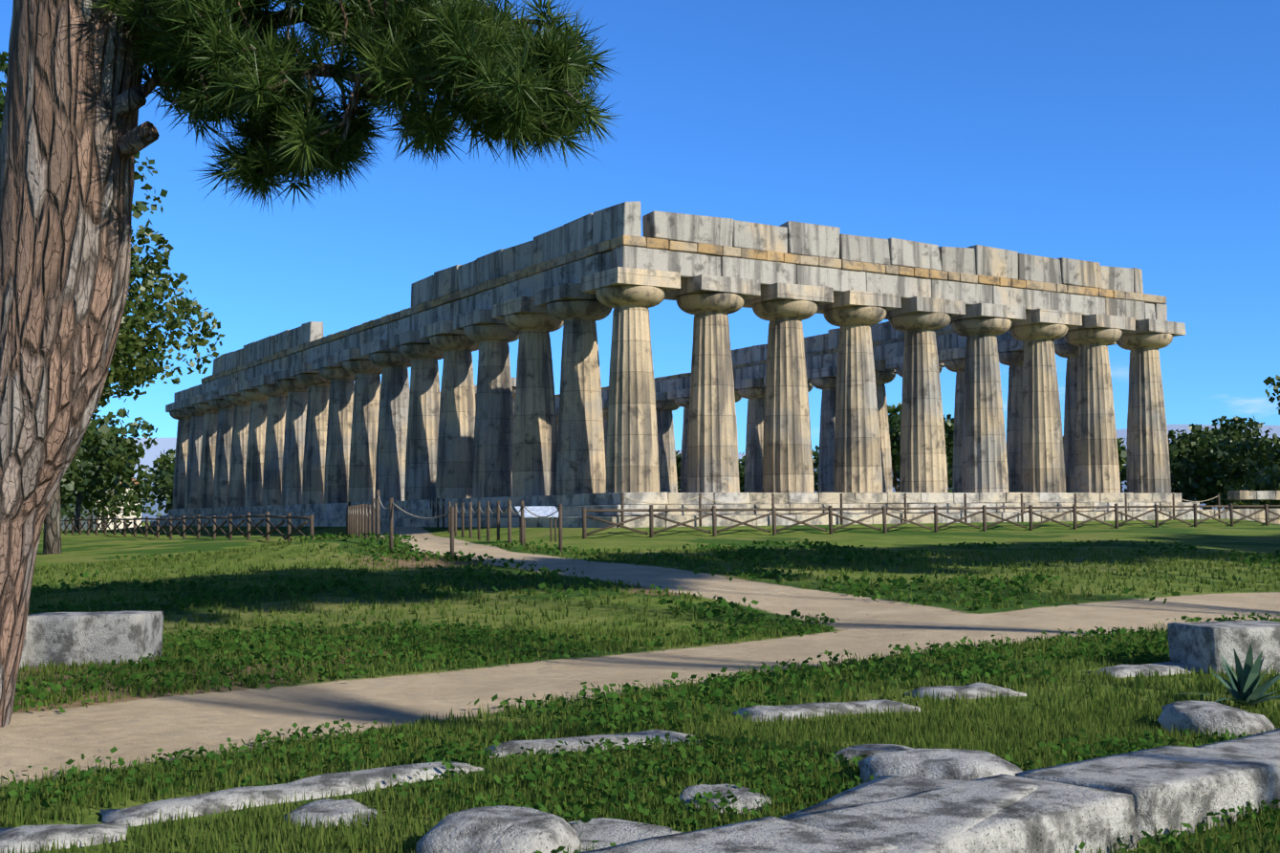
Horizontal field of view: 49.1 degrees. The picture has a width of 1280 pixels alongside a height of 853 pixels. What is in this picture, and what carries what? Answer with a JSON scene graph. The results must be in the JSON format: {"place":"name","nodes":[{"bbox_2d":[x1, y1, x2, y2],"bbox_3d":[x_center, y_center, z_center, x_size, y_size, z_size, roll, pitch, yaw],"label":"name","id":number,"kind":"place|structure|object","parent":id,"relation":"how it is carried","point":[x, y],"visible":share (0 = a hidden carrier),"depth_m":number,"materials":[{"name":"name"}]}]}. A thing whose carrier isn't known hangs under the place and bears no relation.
{"place":"outdoors","nodes":[
{"label":"outdoors","id":0,"kind":"place"},
{"bbox_2d":[0,519,1279,852],"bbox_3d":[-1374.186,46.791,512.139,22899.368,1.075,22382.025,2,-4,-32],"label":"ground","id":1,"kind":"structure","parent":0,"point":[128,727],"depth_m":17.27,"materials":[{"name":"green plant"}]},
{"bbox_2d":[19,619,27,668],"bbox_3d":[-6.013,2.012,12.782,1.011,0.524,0.721,-1,-4,4],"label":"stone block","id":2,"kind":"object","parent":1,"relation":"on","point":[24,655],"visible":0.08,"depth_m":12.59,"materials":[{"name":"stone"}]},
{"bbox_2d":[0,821,128,852],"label":"flat stone","id":3,"kind":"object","parent":1,"relation":"on","point":[30,835],"depth_m":5.88,"materials":[{"name":"stone"}]},
{"bbox_2d":[60,457,99,523],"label":"tree","id":4,"kind":"object","parent":1,"relation":"on","point":[70,513],"visible":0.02,"depth_m":109.18,"materials":[{"name":"green plant"}]},
{"bbox_2d":[64,403,100,475],"bbox_3d":[-24.689,0.442,51.967,8.865,8.968,10.135,2,-4,-32],"label":"tree","id":5,"kind":"object","parent":1,"relation":"on","point":[79,450],"depth_m":53.27,"materials":[{"name":"green plant"}]},
{"bbox_2d":[0,51,167,234],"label":"tree","id":6,"kind":"object","parent":1,"relation":"on","point":[139,207],"visible":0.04,"depth_m":31.15,"materials":[{"name":"green plant"}]},
{"bbox_2d":[60,421,122,513],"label":"tree","id":7,"kind":"object","parent":1,"relation":"on","point":[67,488],"depth_m":75.64,"materials":[{"name":"green plant"}]},
{"bbox_2d":[26,610,163,667],"bbox_3d":[-5.082,1.995,12.957,1.162,0.546,0.637,0,-4,-4],"label":"stone block","id":8,"kind":"object","parent":1,"relation":"on","point":[68,637],"visible":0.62,"depth_m":12.66,"materials":[{"name":"stone"}]},
{"bbox_2d":[61,477,141,529],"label":"house","id":9,"kind":"structure","parent":1,"relation":"on","point":[120,526],"depth_m":225.30,"materials":[{"name":"beige"}]},
{"bbox_2d":[60,408,157,530],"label":"tree","id":10,"kind":"object","parent":1,"relation":"on","point":[101,481],"visible":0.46,"depth_m":94.20,"materials":[{"name":"green plant"}]},
{"bbox_2d":[84,440,140,530],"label":"tree","id":11,"kind":"object","parent":1,"relation":"on","point":[137,461],"visible":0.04,"depth_m":142.72,"materials":[{"name":"green plant"}]},
{"bbox_2d":[60,451,171,529],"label":"tree","id":12,"kind":"object","parent":1,"relation":"on","point":[133,496],"visible":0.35,"depth_m":134.08,"materials":[{"name":"green plant"}]},
{"bbox_2d":[43,225,225,554],"bbox_3d":[-15.912,-1.234,37.916,9.170,10.247,9.427,2,-4,-32],"label":"tree","id":13,"kind":"object","parent":1,"relation":"on","point":[131,344],"visible":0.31,"depth_m":37.82,"materials":[{"name":"green plant"}]},
{"bbox_2d":[142,456,174,515],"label":"tree","id":14,"kind":"object","parent":1,"relation":"on","point":[161,480],"visible":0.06,"depth_m":116.91,"materials":[{"name":"green plant"}]},
{"bbox_2d":[150,448,175,490],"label":"tree","id":15,"kind":"object","parent":1,"relation":"on","point":[165,463],"visible":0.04,"depth_m":148.03,"materials":[{"name":"green plant"}]},
{"bbox_2d":[42,511,313,542],"bbox_3d":[-26.797,5.057,66.898,0.236,1.495,68.125,2,-4,-32],"label":"fence","id":16,"kind":"object","parent":1,"relation":"on","point":[267,515],"visible":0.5,"depth_m":48.19,"materials":[{"name":"brown wood"}]},
{"bbox_2d":[43,489,454,561],"bbox_3d":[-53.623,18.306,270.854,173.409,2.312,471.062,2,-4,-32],"label":"rope posts","id":17,"kind":"object","parent":1,"relation":"on","point":[358,518],"visible":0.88,"depth_m":30.63,"materials":[{"name":"brown wood"}]},
{"bbox_2d":[99,760,483,826],"bbox_3d":[-1.655,1.863,6.845,1.912,0.266,0.391,2,-4,-35],"label":"flat stone","id":18,"kind":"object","parent":1,"relation":"on","point":[319,785],"depth_m":6.69,"materials":[{"name":"stone"}]},
{"bbox_2d":[0,0,622,727],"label":"pine tree","id":19,"kind":"object","parent":1,"relation":"on","point":[75,138],"visible":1,"depth_m":8.58,"materials":[{"name":"green plant"}]},
{"bbox_2d":[284,798,382,827],"bbox_3d":[-1.356,1.720,6.238,0.437,0.078,0.547,2,-4,-32],"label":"rock","id":20,"kind":"object","parent":1,"relation":"on","point":[330,808],"visible":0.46,"depth_m":6.17,"materials":[{"name":"stone"}]},
{"bbox_2d":[141,498,562,552],"bbox_3d":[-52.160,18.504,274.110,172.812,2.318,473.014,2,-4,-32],"label":"rope posts","id":21,"kind":"object","parent":1,"relation":"on","point":[498,509],"visible":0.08,"depth_m":34.96,"materials":[{"name":"brown wood"}]},
{"bbox_2d":[416,804,582,852],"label":"rock","id":22,"kind":"object","parent":1,"relation":"on","point":[503,829],"visible":0.94,"depth_m":5.27,"materials":[{"name":"stone"}]},
{"bbox_2d":[514,505,558,542],"bbox_3d":[-2.398,2.368,32.899,1.000,0.990,0.511,1,-4,-23],"label":"info lectern","id":23,"kind":"object","parent":1,"relation":"on","point":[542,510],"visible":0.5,"depth_m":32.89,"materials":[{"name":"white wood"}]},
{"bbox_2d":[483,729,701,758],"bbox_3d":[-0.285,1.890,7.978,1.241,0.267,0.416,0,-4,-10],"label":"flat stone","id":24,"kind":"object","parent":1,"relation":"on","point":[511,747],"depth_m":7.87,"materials":[{"name":"stone"}]},
{"bbox_2d":[568,817,681,851],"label":"rock","id":25,"kind":"object","parent":1,"relation":"on","point":[603,831],"visible":0.4,"depth_m":5.51,"materials":[{"name":"stone"}]},
{"bbox_2d":[0,531,1279,852],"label":"weed plants","id":26,"kind":"object","parent":1,"relation":"on","point":[742,679],"visible":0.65,"depth_m":11.00,"materials":[{"name":"green plant"}]},
{"bbox_2d":[675,450,681,492],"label":"tree","id":27,"kind":"object","parent":1,"relation":"on","point":[678,460],"visible":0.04,"depth_m":170.74,"materials":[{"name":"green plant"}]},
{"bbox_2d":[150,492,1218,527],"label":"temple steps","id":28,"kind":"structure","parent":1,"relation":"on","point":[332,514],"depth_m":45.81,"materials":[{"name":"stone"}]},
{"bbox_2d":[165,402,191,509],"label":"column","id":29,"kind":"structure","parent":28,"relation":"on","point":[181,463],"depth_m":85.48,"materials":[{"name":"stone"}]},
{"bbox_2d":[176,398,204,508],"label":"column","id":30,"kind":"structure","parent":28,"relation":"on","point":[194,452],"depth_m":82.83,"materials":[{"name":"stone"}]},
{"bbox_2d":[190,393,218,508],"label":"column","id":31,"kind":"structure","parent":28,"relation":"on","point":[207,453],"depth_m":80.20,"materials":[{"name":"stone"}]},
{"bbox_2d":[203,390,234,507],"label":"column","id":32,"kind":"structure","parent":28,"relation":"on","point":[223,450],"depth_m":77.58,"materials":[{"name":"stone"}]},
{"bbox_2d":[218,385,251,506],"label":"column","id":33,"kind":"structure","parent":28,"relation":"on","point":[239,448],"depth_m":74.95,"materials":[{"name":"stone"}]},
{"bbox_2d":[235,380,268,506],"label":"column","id":34,"kind":"structure","parent":28,"relation":"on","point":[255,452],"depth_m":72.32,"materials":[{"name":"stone"}]},
{"bbox_2d":[252,374,288,505],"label":"column","id":35,"kind":"structure","parent":28,"relation":"on","point":[274,443],"depth_m":69.69,"materials":[{"name":"stone"}]},
{"bbox_2d":[270,368,308,504],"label":"column","id":36,"kind":"structure","parent":28,"relation":"on","point":[293,439],"depth_m":67.06,"materials":[{"name":"stone"}]},
{"bbox_2d":[290,362,330,503],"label":"column","id":37,"kind":"structure","parent":28,"relation":"on","point":[315,434],"depth_m":64.42,"materials":[{"name":"stone"}]},
{"bbox_2d":[311,354,355,503],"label":"column","id":38,"kind":"structure","parent":28,"relation":"on","point":[340,378],"depth_m":61.78,"materials":[{"name":"stone"}]},
{"bbox_2d":[334,347,383,502],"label":"column","id":39,"kind":"structure","parent":28,"relation":"on","point":[366,371],"depth_m":59.16,"materials":[{"name":"stone"}]},
{"bbox_2d":[173,200,1167,407],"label":"entablature","id":40,"kind":"structure","parent":39,"relation":"on","point":[791,237],"depth_m":47.61,"materials":[{"name":"stone"}]},
{"bbox_2d":[201,235,1166,397],"bbox_3d":[-4.154,-3.550,69.708,24.357,0.327,53.396,2,-4,-32],"label":"temple frieze course","id":41,"kind":"object","parent":40,"relation":"on","point":[603,247],"visible":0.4,"depth_m":47.79,"materials":[{"name":"brown stone"}]},
{"bbox_2d":[361,339,412,501],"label":"column","id":42,"kind":"structure","parent":28,"relation":"on","point":[395,364],"depth_m":56.54,"materials":[{"name":"stone"}]},
{"bbox_2d":[389,329,444,500],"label":"column","id":43,"kind":"structure","parent":28,"relation":"on","point":[424,356],"depth_m":53.91,"materials":[{"name":"stone"}]},
{"bbox_2d":[419,320,479,498],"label":"column","id":44,"kind":"structure","parent":28,"relation":"on","point":[455,442],"depth_m":51.27,"materials":[{"name":"stone"}]},
{"bbox_2d":[474,385,477,407],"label":"column","id":45,"kind":"structure","parent":28,"relation":"on","point":[475,387],"depth_m":75.43,"materials":[{"name":"stone"}]},
{"bbox_2d":[453,308,520,498],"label":"column","id":46,"kind":"structure","parent":28,"relation":"on","point":[492,450],"depth_m":48.65,"materials":[{"name":"stone"}]},
{"bbox_2d":[511,377,516,418],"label":"column","id":47,"kind":"structure","parent":28,"relation":"on","point":[513,383],"depth_m":72.02,"materials":[{"name":"stone"}]},
{"bbox_2d":[491,296,564,496],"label":"column","id":48,"kind":"structure","parent":28,"relation":"on","point":[534,452],"depth_m":46.02,"materials":[{"name":"stone"}]},
{"bbox_2d":[555,407,559,430],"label":"column","id":49,"kind":"structure","parent":28,"relation":"on","point":[556,411],"depth_m":92.04,"materials":[{"name":"stone"}]},
{"bbox_2d":[533,282,612,495],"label":"column","id":50,"kind":"structure","parent":28,"relation":"on","point":[580,466],"depth_m":43.40,"materials":[{"name":"stone"}]},
{"bbox_2d":[602,400,608,468],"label":"column","id":51,"kind":"structure","parent":28,"relation":"on","point":[605,403],"depth_m":87.08,"materials":[{"name":"stone"}]},
{"bbox_2d":[581,266,680,492],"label":"column","id":52,"kind":"structure","parent":28,"relation":"on","point":[630,295],"depth_m":40.76,"materials":[{"name":"stone"}]},
{"bbox_2d":[655,391,679,492],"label":"column","id":53,"kind":"structure","parent":28,"relation":"on","point":[667,465],"depth_m":81.74,"materials":[{"name":"stone"}]},
{"bbox_2d":[667,388,690,492],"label":"column","id":54,"kind":"structure","parent":28,"relation":"on","point":[681,397],"depth_m":79.30,"materials":[{"name":"stone"}]},
{"bbox_2d":[664,274,760,492],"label":"column","id":55,"kind":"structure","parent":28,"relation":"on","point":[710,303],"depth_m":42.26,"materials":[{"name":"stone"}]},
{"bbox_2d":[734,390,742,489],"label":"column","id":56,"kind":"structure","parent":28,"relation":"on","point":[737,397],"depth_m":76.56,"materials":[{"name":"stone"}]},
{"bbox_2d":[734,377,765,492],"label":"column","id":57,"kind":"structure","parent":28,"relation":"on","point":[752,390],"depth_m":73.88,"materials":[{"name":"stone"}]},
{"bbox_2d":[742,282,833,492],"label":"column","id":58,"kind":"structure","parent":28,"relation":"on","point":[785,309],"depth_m":43.76,"materials":[{"name":"stone"}]},
{"bbox_2d":[763,376,813,391],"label":"column","id":59,"kind":"structure","parent":28,"relation":"on","point":[810,386],"depth_m":71.47,"materials":[{"name":"stone"}]},
{"bbox_2d":[806,366,837,492],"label":"column","id":60,"kind":"structure","parent":28,"relation":"on","point":[824,379],"depth_m":68.65,"materials":[{"name":"stone"}]},
{"bbox_2d":[815,289,901,492],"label":"column","id":61,"kind":"structure","parent":28,"relation":"on","point":[854,315],"depth_m":45.28,"materials":[{"name":"stone"}]},
{"bbox_2d":[873,360,897,492],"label":"column","id":62,"kind":"structure","parent":28,"relation":"on","point":[883,375],"depth_m":65.96,"materials":[{"name":"stone"}]},
{"bbox_2d":[885,355,945,376],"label":"column","id":63,"kind":"structure","parent":28,"relation":"on","point":[896,363],"depth_m":63.84,"materials":[{"name":"stone"}]},
{"bbox_2d":[883,296,965,492],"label":"column","id":64,"kind":"structure","parent":28,"relation":"on","point":[919,320],"depth_m":46.78,"materials":[{"name":"stone"}]},
{"bbox_2d":[937,346,965,492],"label":"column","id":65,"kind":"structure","parent":28,"relation":"on","point":[952,359],"depth_m":60.93,"materials":[{"name":"stone"}]},
{"bbox_2d":[949,303,1026,492],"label":"column","id":66,"kind":"structure","parent":28,"relation":"on","point":[980,326],"depth_m":48.29,"materials":[{"name":"stone"}]},
{"bbox_2d":[997,339,1024,492],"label":"column","id":67,"kind":"structure","parent":28,"relation":"on","point":[1010,353],"depth_m":58.20,"materials":[{"name":"stone"}]},
{"bbox_2d":[1008,308,1082,492],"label":"column","id":68,"kind":"structure","parent":28,"relation":"on","point":[1038,332],"depth_m":49.80,"materials":[{"name":"stone"}]},
{"bbox_2d":[1053,336,1116,492],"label":"column","id":69,"kind":"structure","parent":28,"relation":"on","point":[1063,348],"depth_m":55.68,"materials":[{"name":"stone"}]},
{"bbox_2d":[1063,313,1135,493],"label":"column","id":70,"kind":"structure","parent":28,"relation":"on","point":[1096,467],"depth_m":51.30,"materials":[{"name":"stone"}]},
{"bbox_2d":[1115,318,1185,493],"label":"column","id":71,"kind":"structure","parent":28,"relation":"on","point":[1148,466],"depth_m":52.81,"materials":[{"name":"stone"}]},
{"bbox_2d":[675,783,770,813],"bbox_3d":[0.373,1.648,6.216,0.461,0.097,0.383,-2,-4,17],"label":"rock","id":72,"kind":"object","parent":1,"relation":"on","point":[748,797],"visible":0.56,"depth_m":6.15,"materials":[{"name":"stone"}]},
{"bbox_2d":[578,816,898,852],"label":"kerb block","id":73,"kind":"structure","parent":1,"relation":"on","point":[770,835],"depth_m":4.68,"materials":[{"name":"stone"}]},
{"bbox_2d":[737,451,745,492],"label":"tree","id":74,"kind":"object","parent":1,"relation":"on","point":[742,474],"visible":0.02,"depth_m":166.23,"materials":[{"name":"green plant"}]},
{"bbox_2d":[811,444,819,492],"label":"tree","id":75,"kind":"object","parent":1,"relation":"on","point":[815,466],"visible":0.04,"depth_m":160.54,"materials":[{"name":"green plant"}]},
{"bbox_2d":[731,698,920,721],"bbox_3d":[1.188,1.917,9.061,1.183,0.259,0.561,1,-4,-17],"label":"flat rock","id":76,"kind":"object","parent":1,"relation":"on","point":[856,706],"depth_m":8.96,"materials":[{"name":"stone"}]},
{"bbox_2d":[831,743,912,765],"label":"rock","id":77,"kind":"object","parent":1,"relation":"on","point":[869,749],"visible":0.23,"depth_m":7.09,"materials":[{"name":"stone"}]},
{"bbox_2d":[887,402,901,492],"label":"tree","id":78,"kind":"object","parent":1,"relation":"on","point":[893,409],"visible":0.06,"depth_m":131.19,"materials":[{"name":"green plant"}]},
{"bbox_2d":[620,493,1220,526],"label":"rope posts","id":79,"kind":"object","parent":1,"relation":"on","point":[965,496],"visible":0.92,"depth_m":44.15,"materials":[{"name":"brown wood"}]},
{"bbox_2d":[888,412,954,470],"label":"tree","id":80,"kind":"object","parent":1,"relation":"on","point":[895,432],"visible":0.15,"depth_m":124.30,"materials":[{"name":"green plant"}]},
{"bbox_2d":[891,453,953,492],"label":"tree","id":81,"kind":"object","parent":1,"relation":"on","point":[949,481],"visible":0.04,"depth_m":145.28,"materials":[{"name":"green plant"}]},
{"bbox_2d":[582,502,1279,538],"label":"fence","id":82,"kind":"object","parent":1,"relation":"on","point":[714,514],"visible":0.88,"depth_m":41.26,"materials":[{"name":"brown wood"}]},
{"bbox_2d":[857,748,1022,783],"bbox_3d":[1.401,1.620,6.506,0.770,0.224,0.658,-1,-4,12],"label":"rock","id":83,"kind":"object","parent":1,"relation":"on","point":[960,764],"visible":0.31,"depth_m":6.37,"materials":[{"name":"stone"}]},
{"bbox_2d":[778,774,1137,852],"bbox_3d":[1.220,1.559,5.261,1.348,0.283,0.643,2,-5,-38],"label":"kerb block","id":84,"kind":"structure","parent":1,"relation":"on","point":[1049,816],"depth_m":5.18,"materials":[{"name":"stone"}]},
{"bbox_2d":[905,681,1026,700],"bbox_3d":[2.268,1.946,9.830,0.772,0.247,0.529,1,-4,-20],"label":"flat rock","id":85,"kind":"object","parent":1,"relation":"on","point":[975,689],"depth_m":9.71,"materials":[{"name":"stone"}]},
{"bbox_2d":[1063,435,1127,492],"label":"tree","id":86,"kind":"object","parent":1,"relation":"on","point":[1122,452],"visible":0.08,"depth_m":121.12,"materials":[{"name":"green plant"}]},
{"bbox_2d":[1082,661,1198,677],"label":"flat rock","id":87,"kind":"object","parent":1,"relation":"on","point":[1124,669],"depth_m":11.16,"materials":[{"name":"stone"}]},
{"bbox_2d":[1015,744,1279,845],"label":"kerb block","id":88,"kind":"structure","parent":1,"relation":"on","point":[1167,787],"depth_m":5.82,"materials":[{"name":"stone"}]},
{"bbox_2d":[1125,423,1258,508],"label":"tree","id":89,"kind":"object","parent":1,"relation":"on","point":[1216,471],"visible":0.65,"depth_m":98.33,"materials":[{"name":"green plant"}]},
{"bbox_2d":[1157,699,1276,737],"bbox_3d":[3.327,1.722,8.138,0.561,0.208,0.645,2,-4,-32],"label":"rock","id":90,"kind":"object","parent":1,"relation":"on","point":[1191,714],"visible":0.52,"depth_m":7.96,"materials":[{"name":"stone"}]},
{"bbox_2d":[1167,620,1279,674],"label":"block","id":91,"kind":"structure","parent":1,"relation":"on","point":[1201,644],"depth_m":11.23,"materials":[{"name":"stone"}]},
{"bbox_2d":[1170,428,1279,509],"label":"tree","id":92,"kind":"object","parent":1,"relation":"on","point":[1248,450],"visible":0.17,"depth_m":107.58,"materials":[{"name":"green plant"}]},
{"bbox_2d":[1170,414,1279,508],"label":"tree","id":93,"kind":"object","parent":1,"relation":"on","point":[1225,427],"visible":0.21,"depth_m":116.55,"materials":[{"name":"green plant"}]},
{"bbox_2d":[1177,642,1279,706],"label":"agave plant","id":94,"kind":"object","parent":1,"relation":"on","point":[1243,688],"visible":0.98,"depth_m":9.03,"materials":[{"name":"green plant"}]},
{"bbox_2d":[1193,728,1279,757],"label":"stone slab","id":95,"kind":"structure","parent":1,"relation":"on","point":[1266,744],"depth_m":6.74,"materials":[{"name":"stone"}]},
{"bbox_2d":[1199,490,1279,523],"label":"ruin wall","id":96,"kind":"structure","parent":1,"relation":"on","point":[1253,495],"depth_m":67.67,"materials":[{"name":"stone"}]},
{"bbox_2d":[1215,462,1279,519],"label":"bush","id":97,"kind":"object","parent":1,"relation":"on","point":[1270,480],"visible":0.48,"depth_m":92.02,"materials":[{"name":"green plant"}]},
{"bbox_2d":[1231,435,1279,503],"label":"tree","id":98,"kind":"object","parent":1,"relation":"on","point":[1278,449],"visible":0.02,"depth_m":115.69,"materials":[{"name":"green plant"}]},
{"bbox_2d":[1262,374,1279,414],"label":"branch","id":99,"kind":"object","parent":1,"relation":"on","point":[1269,380],"visible":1,"depth_m":101.90,"materials":[{"name":"green plant"}]},
{"bbox_2d":[0,533,1279,852],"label":"grass","id":100,"kind":"structure","parent":0,"point":[1055,721],"depth_m":8.90,"materials":[{"name":"green plant"}]},
{"bbox_2d":[0,0,1279,457],"label":"sky","id":101,"kind":"structure","parent":0,"point":[1144,135],"materials":[{"name":"blue"}]},
{"bbox_2d":[141,463,1224,520],"bbox_3d":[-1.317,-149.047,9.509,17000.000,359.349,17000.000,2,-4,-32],"label":"mountains","id":102,"kind":"structure","parent":0,"point":[162,511],"depth_m":7153.83,"materials":[{"name":"blue"}]},
{"bbox_2d":[124,424,1279,482],"bbox_3d":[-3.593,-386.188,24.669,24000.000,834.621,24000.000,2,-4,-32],"label":"mountains","id":103,"kind":"structure","parent":0,"point":[152,453],"depth_m":11118.05,"materials":[{"name":"blue"}]}
]}

